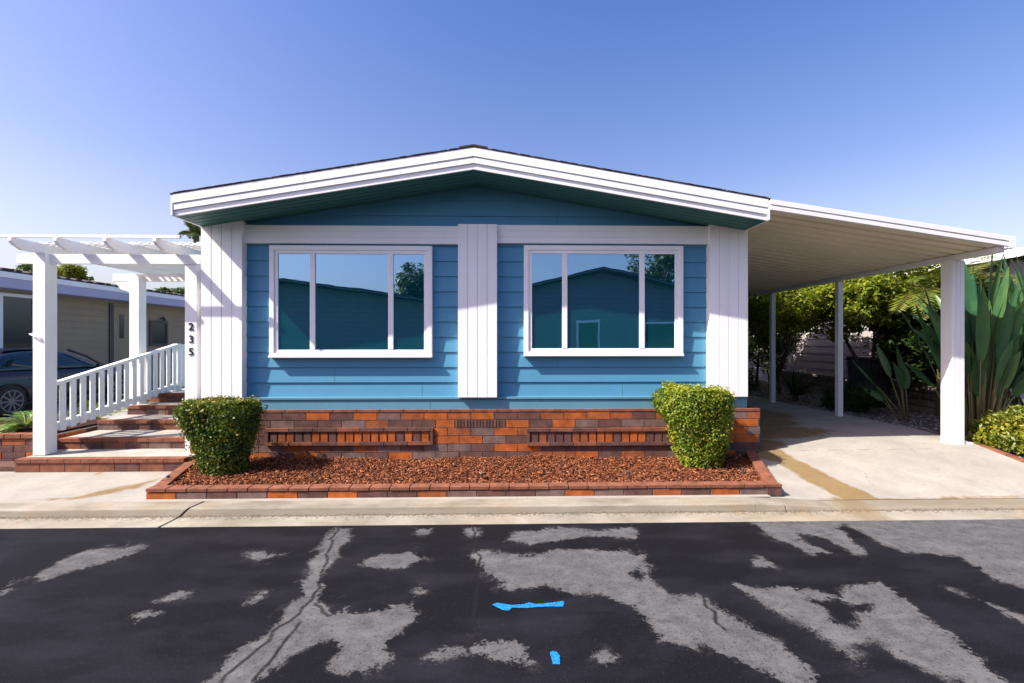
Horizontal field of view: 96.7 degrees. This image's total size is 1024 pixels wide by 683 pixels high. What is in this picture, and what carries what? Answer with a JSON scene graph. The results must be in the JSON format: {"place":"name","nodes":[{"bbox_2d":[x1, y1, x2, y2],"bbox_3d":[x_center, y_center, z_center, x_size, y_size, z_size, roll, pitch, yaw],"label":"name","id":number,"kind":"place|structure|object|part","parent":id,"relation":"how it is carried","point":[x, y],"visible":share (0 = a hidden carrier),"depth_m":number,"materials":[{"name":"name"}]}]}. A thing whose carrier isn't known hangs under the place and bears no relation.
{"place":"outdoors","nodes":[
{"label":"outdoors","id":0,"kind":"place"},
{"bbox_2d":[0,267,184,384],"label":"neighbour house","id":1,"kind":"structure","parent":0,"point":[93,319],"depth_m":14.21,"materials":[{"name":"beige"}]},
{"bbox_2d":[0,292,32,347],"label":"window","id":2,"kind":"structure","parent":1,"relation":"in","point":[16,310],"depth_m":12.08,"materials":[{"name":"grey glass"}]},
{"bbox_2d":[113,307,128,368],"bbox_3d":[-13.221,0.015,15.406,0.049,2.350,0.647,0,0,-1],"label":"door","id":3,"kind":"structure","parent":1,"relation":"in","point":[120,314],"depth_m":15.35,"materials":[{"name":"beige"}]},
{"bbox_2d":[149,320,167,345],"bbox_3d":[-13.277,-0.300,17.100,0.060,0.939,0.898,0,0,-1],"label":"window","id":4,"kind":"structure","parent":1,"relation":"in","point":[158,330],"depth_m":17.08,"materials":[{"name":"glass"}]},
{"bbox_2d":[0,382,184,418],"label":"neighbouring driveway","id":5,"kind":"structure","parent":0,"point":[28,407],"depth_m":11.13,"materials":[{"name":"concrete"}]},
{"bbox_2d":[0,348,123,416],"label":"parked car","id":6,"kind":"object","parent":5,"relation":"on","point":[16,379],"visible":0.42,"depth_m":10.00,"materials":[{"name":"black paint"}]},
{"bbox_3d":[-11.501,0.430,10.511,1.660,0.520,3.050,0,0,-1],"label":"window","id":7,"kind":"part","parent":6,"relation":"part of","materials":[{"name":"blue glass"}]},
{"bbox_2d":[178,221,200,242],"bbox_3d":[-8.895,-0.863,12.782,0.919,4.909,0.853,0,0,-1],"label":"palm tree","id":8,"kind":"object","parent":5,"relation":"on","point":[194,231],"visible":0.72,"depth_m":12.69,"materials":[{"name":"green plant"}]},
{"bbox_2d":[0,471,770,502],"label":"pavement","id":9,"kind":"structure","parent":0,"point":[31,487],"depth_m":4.89,"materials":[{"name":"concrete"}]},
{"bbox_2d":[0,461,14,470],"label":"planter step","id":10,"kind":"object","parent":9,"relation":"on","point":[7,465],"visible":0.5,"depth_m":5.62,"materials":[{"name":"brown brick"}]},
{"bbox_2d":[0,418,107,460],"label":"brick planter","id":11,"kind":"object","parent":9,"relation":"on","point":[18,444],"visible":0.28,"depth_m":5.88,"materials":[{"name":"red brown brick"},{"name":"green leaves"}]},
{"bbox_2d":[0,410,58,432],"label":"fern","id":12,"kind":"object","parent":11,"relation":"in","point":[24,421],"visible":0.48,"depth_m":6.24,"materials":[{"name":"green plant"}]},
{"bbox_2d":[171,395,267,476],"bbox_3d":[-3.401,1.122,5.348,0.962,0.964,0.677,0,0,-1],"label":"hedge shrub","id":13,"kind":"object","parent":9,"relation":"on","point":[220,433],"visible":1,"depth_m":5.14,"materials":[{"name":"green plant"}]},
{"bbox_2d":[146,451,781,501],"bbox_3d":[-0.448,1.557,5.286,7.278,0.247,1.212,0,0,-1],"label":"planting bed","id":14,"kind":"object","parent":9,"relation":"on","point":[770,485],"visible":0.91,"depth_m":4.71,"materials":[{"name":"orange brick"}]},
{"bbox_2d":[169,453,762,486],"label":"mulch","id":15,"kind":"object","parent":14,"relation":"in","point":[540,468],"visible":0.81,"depth_m":5.34,"materials":[{"name":"red wood"}]},
{"bbox_2d":[651,381,737,469],"bbox_3d":[2.252,1.046,5.650,0.973,1.115,0.796,0,0,-1],"label":"hedge shrub","id":16,"kind":"object","parent":15,"relation":"on","point":[697,419],"visible":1,"depth_m":5.41,"materials":[{"name":"green plant"}]},
{"bbox_2d":[170,144,770,460],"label":"house","id":17,"kind":"structure","parent":9,"relation":"on","point":[474,300],"depth_m":5.99,"materials":[{"name":"blue paint"}]},
{"bbox_2d":[268,245,432,357],"bbox_3d":[-2.107,-0.520,5.981,2.113,1.470,0.123,0,0,-1],"label":"window","id":18,"kind":"structure","parent":17,"relation":"in","point":[326,301],"depth_m":5.97,"materials":[{"name":"glass"}]},
{"bbox_2d":[524,245,683,356],"bbox_3d":[1.219,-0.536,6.059,2.123,1.470,0.123,0,0,-1],"label":"window","id":19,"kind":"structure","parent":17,"relation":"in","point":[580,300],"depth_m":6.05,"materials":[{"name":"glass"}]},
{"bbox_2d":[0,519,1023,682],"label":"road","id":20,"kind":"structure","parent":0,"point":[917,601],"depth_m":2.94,"materials":[{"name":"black asphalt"}]},
{"bbox_2d":[492,601,563,610],"bbox_3d":[0.106,1.686,2.901,0.467,0.002,0.087,0,0,-3],"label":"paint mark","id":21,"kind":"object","parent":20,"relation":"on","point":[508,607],"visible":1,"depth_m":2.90,"materials":[{"name":"blue paint"}]},
{"bbox_2d":[550,651,559,663],"bbox_3d":[0.232,1.686,2.429,0.050,0.002,0.104,0,0,-1],"label":"paint mark","id":22,"kind":"object","parent":20,"relation":"on","point":[555,656],"visible":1,"depth_m":2.43,"materials":[{"name":"blue paint"}]},
{"bbox_2d":[0,0,1023,290],"label":"sky","id":23,"kind":"structure","parent":0,"point":[911,110],"materials":[{"name":"blue"}]},
{"bbox_2d":[746,395,1023,499],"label":"driveway","id":24,"kind":"structure","parent":0,"point":[807,453],"depth_m":5.68,"materials":[{"name":"concrete"}]},
{"bbox_2d":[748,199,1015,444],"bbox_3d":[4.582,-0.112,10.348,3.161,3.204,9.675,0,0,-1],"label":"carport","id":25,"kind":"object","parent":24,"relation":"on","point":[792,246],"visible":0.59,"depth_m":6.24,"materials":[{"name":"beige metal"}]},
{"bbox_2d":[748,379,1023,457],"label":"soil strip","id":26,"kind":"object","parent":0,"point":[763,385],"depth_m":8.82,"materials":[{"name":"brown soil"}]},
{"bbox_2d":[748,368,760,391],"bbox_3d":[6.583,1.011,13.357,1.238,0.841,1.284,0,0,-27],"label":"ground shrub","id":27,"kind":"object","parent":26,"relation":"on","point":[750,384],"visible":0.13,"depth_m":13.06,"materials":[{"name":"green plant"}]},
{"bbox_2d":[748,328,809,384],"bbox_3d":[7.835,0.068,14.761,2.342,3.037,4.525,0,0,-1],"label":"garden tree","id":28,"kind":"object","parent":26,"relation":"on","point":[753,346],"visible":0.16,"depth_m":14.24,"materials":[{"name":"green plant"}]},
{"bbox_2d":[748,289,830,393],"bbox_3d":[6.795,-0.445,11.980,2.887,3.701,3.501,0,0,23],"label":"citrus tree","id":29,"kind":"object","parent":26,"relation":"on","point":[787,316],"visible":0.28,"depth_m":11.33,"materials":[{"name":"green plant"}]},
{"bbox_2d":[769,369,824,401],"bbox_3d":[6.772,1.010,10.773,1.309,0.820,1.188,0,0,33],"label":"yucca","id":30,"kind":"object","parent":26,"relation":"on","point":[798,388],"visible":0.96,"depth_m":10.69,"materials":[{"name":"green plant"}]},
{"bbox_2d":[817,380,880,411],"bbox_3d":[6.987,1.119,9.443,0.956,0.635,1.039,0,0,-1],"label":"ground shrub","id":31,"kind":"object","parent":26,"relation":"on","point":[828,401],"visible":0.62,"depth_m":9.32,"materials":[{"name":"green plant"}]},
{"bbox_2d":[778,264,938,390],"bbox_3d":[7.492,-0.322,9.833,2.472,3.462,3.335,0,0,-1],"label":"citrus tree","id":32,"kind":"object","parent":26,"relation":"on","point":[875,289],"visible":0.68,"depth_m":9.13,"materials":[{"name":"green plant"}]},
{"bbox_2d":[844,356,894,403],"bbox_3d":[7.769,0.864,9.902,0.608,1.068,0.648,0,0,-1],"label":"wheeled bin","id":33,"kind":"object","parent":26,"relation":"on","point":[870,366],"visible":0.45,"depth_m":9.64,"materials":[{"name":"plastic"}]},
{"bbox_2d":[848,380,904,415],"bbox_3d":[6.928,1.084,8.857,1.069,0.673,0.950,0,0,-1],"label":"yucca","id":34,"kind":"object","parent":26,"relation":"on","point":[870,402],"visible":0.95,"depth_m":8.73,"materials":[{"name":"green plant"}]},
{"bbox_2d":[851,345,910,420],"bbox_3d":[6.755,0.736,8.309,0.967,1.347,0.744,0,0,-43],"label":"bird of paradise","id":35,"kind":"object","parent":26,"relation":"on","point":[902,374],"visible":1,"depth_m":8.19,"materials":[{"name":"green plant"}]},
{"bbox_2d":[748,390,1023,457],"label":"gravel","id":36,"kind":"structure","parent":26,"relation":"on","point":[893,419],"depth_m":8.95,"materials":[{"name":"grey gravel"}]},
{"bbox_2d":[749,247,1023,412],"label":"neighbour house","id":37,"kind":"structure","parent":26,"relation":"on","point":[818,356],"depth_m":13.05,"materials":[{"name":"grey"}]},
{"bbox_2d":[768,370,1018,414],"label":"stone wall","id":38,"kind":"structure","parent":26,"relation":"on","point":[919,403],"depth_m":9.69,"materials":[{"name":"grey stone"}]},
{"bbox_2d":[843,255,1023,416],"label":"palm tree","id":39,"kind":"object","parent":26,"relation":"on","point":[931,288],"visible":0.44,"depth_m":8.23,"materials":[{"name":"green plant"}]},
{"bbox_2d":[858,266,1009,398],"bbox_3d":[8.369,-0.019,8.920,2.296,2.856,2.816,0,0,22],"label":"garden tree","id":40,"kind":"object","parent":26,"relation":"on","point":[912,352],"visible":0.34,"depth_m":8.94,"materials":[{"name":"green plant"}]},
{"bbox_2d":[898,255,1023,433],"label":"bird of paradise","id":41,"kind":"object","parent":26,"relation":"on","point":[994,339],"visible":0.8,"depth_m":6.65,"materials":[{"name":"green plant"}]},
{"bbox_2d":[922,430,1023,462],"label":"bed edging","id":42,"kind":"object","parent":26,"relation":"on","point":[1017,458],"visible":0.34,"depth_m":5.93,"materials":[{"name":"red brick"}]},
{"bbox_2d":[965,404,1023,453],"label":"golden shrub","id":43,"kind":"object","parent":26,"relation":"on","point":[1003,430],"visible":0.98,"depth_m":6.08,"materials":[{"name":"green plant"}]},
{"bbox_2d":[987,249,1023,410],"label":"bird of paradise","id":44,"kind":"object","parent":26,"relation":"on","point":[1020,282],"visible":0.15,"depth_m":6.70,"materials":[{"name":"green plant"}]},
{"bbox_2d":[868,498,1023,499],"bbox_3d":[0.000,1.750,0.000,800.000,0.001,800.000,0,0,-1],"label":"ground","id":45,"kind":"structure","parent":0,"point":[912,499],"depth_m":5.04,"materials":[{"name":"concrete"}]},
{"bbox_2d":[15,264,32,271],"bbox_3d":[-25.788,-1.383,24.411,1.316,5.956,1.652,0,0,-1],"label":"garden tree","id":46,"kind":"object","parent":45,"relation":"on","point":[26,267],"visible":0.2,"depth_m":24.02,"materials":[{"name":"green plant"}]},
{"bbox_2d":[57,264,94,280],"bbox_3d":[-23.027,-1.301,23.450,1.662,5.794,2.057,0,0,15],"label":"garden tree","id":47,"kind":"object","parent":45,"relation":"on","point":[76,271],"visible":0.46,"depth_m":23.39,"materials":[{"name":"green plant"}]},
{"bbox_2d":[154,287,184,294],"bbox_3d":[-20.356,-0.771,26.334,3.701,4.735,2.160,0,0,-1],"label":"garden tree","id":48,"kind":"object","parent":45,"relation":"on","point":[174,290],"visible":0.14,"depth_m":25.88,"materials":[{"name":"green plant"}]},
{"bbox_2d":[0,497,1023,528],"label":"kerb","id":49,"kind":"structure","parent":45,"relation":"on","point":[348,512],"depth_m":4.39,"materials":[{"name":"concrete"}]},
{"label":"soil strip","id":50,"kind":"structure","parent":0,"visible":0},
{"bbox_2d":[57,400,124,417],"bbox_3d":[-6.977,1.232,7.459,1.027,0.622,0.934,0,0,-1],"label":"fern","id":51,"kind":"object","parent":50,"relation":"on","point":[87,410],"visible":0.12,"depth_m":7.32,"materials":[{"name":"green plant"}]},
{"bbox_2d":[0,234,202,454],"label":"pergola","id":52,"kind":"object","parent":50,"relation":"on","point":[158,259],"visible":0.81,"depth_m":5.86,"materials":[{"name":"white paint"}]},
{"bbox_2d":[14,388,194,471],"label":"front steps","id":53,"kind":"structure","parent":50,"relation":"on","point":[144,437],"depth_m":6.12,"materials":[{"name":"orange brick"}]},
{"bbox_2d":[57,344,184,430],"bbox_3d":[-5.078,0.606,8.433,1.986,1.129,4.999,0,0,-1],"label":"handrail","id":54,"kind":"object","parent":53,"relation":"on","point":[178,375],"visible":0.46,"depth_m":6.91,"materials":[{"name":"white paint"}]},
{"bbox_2d":[113,394,149,413],"bbox_3d":[-7.090,1.209,8.806,0.916,0.533,0.981,0,0,-1],"label":"fern","id":55,"kind":"object","parent":50,"relation":"on","point":[147,401],"visible":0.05,"depth_m":8.66,"materials":[{"name":"green plant"}]}
]}

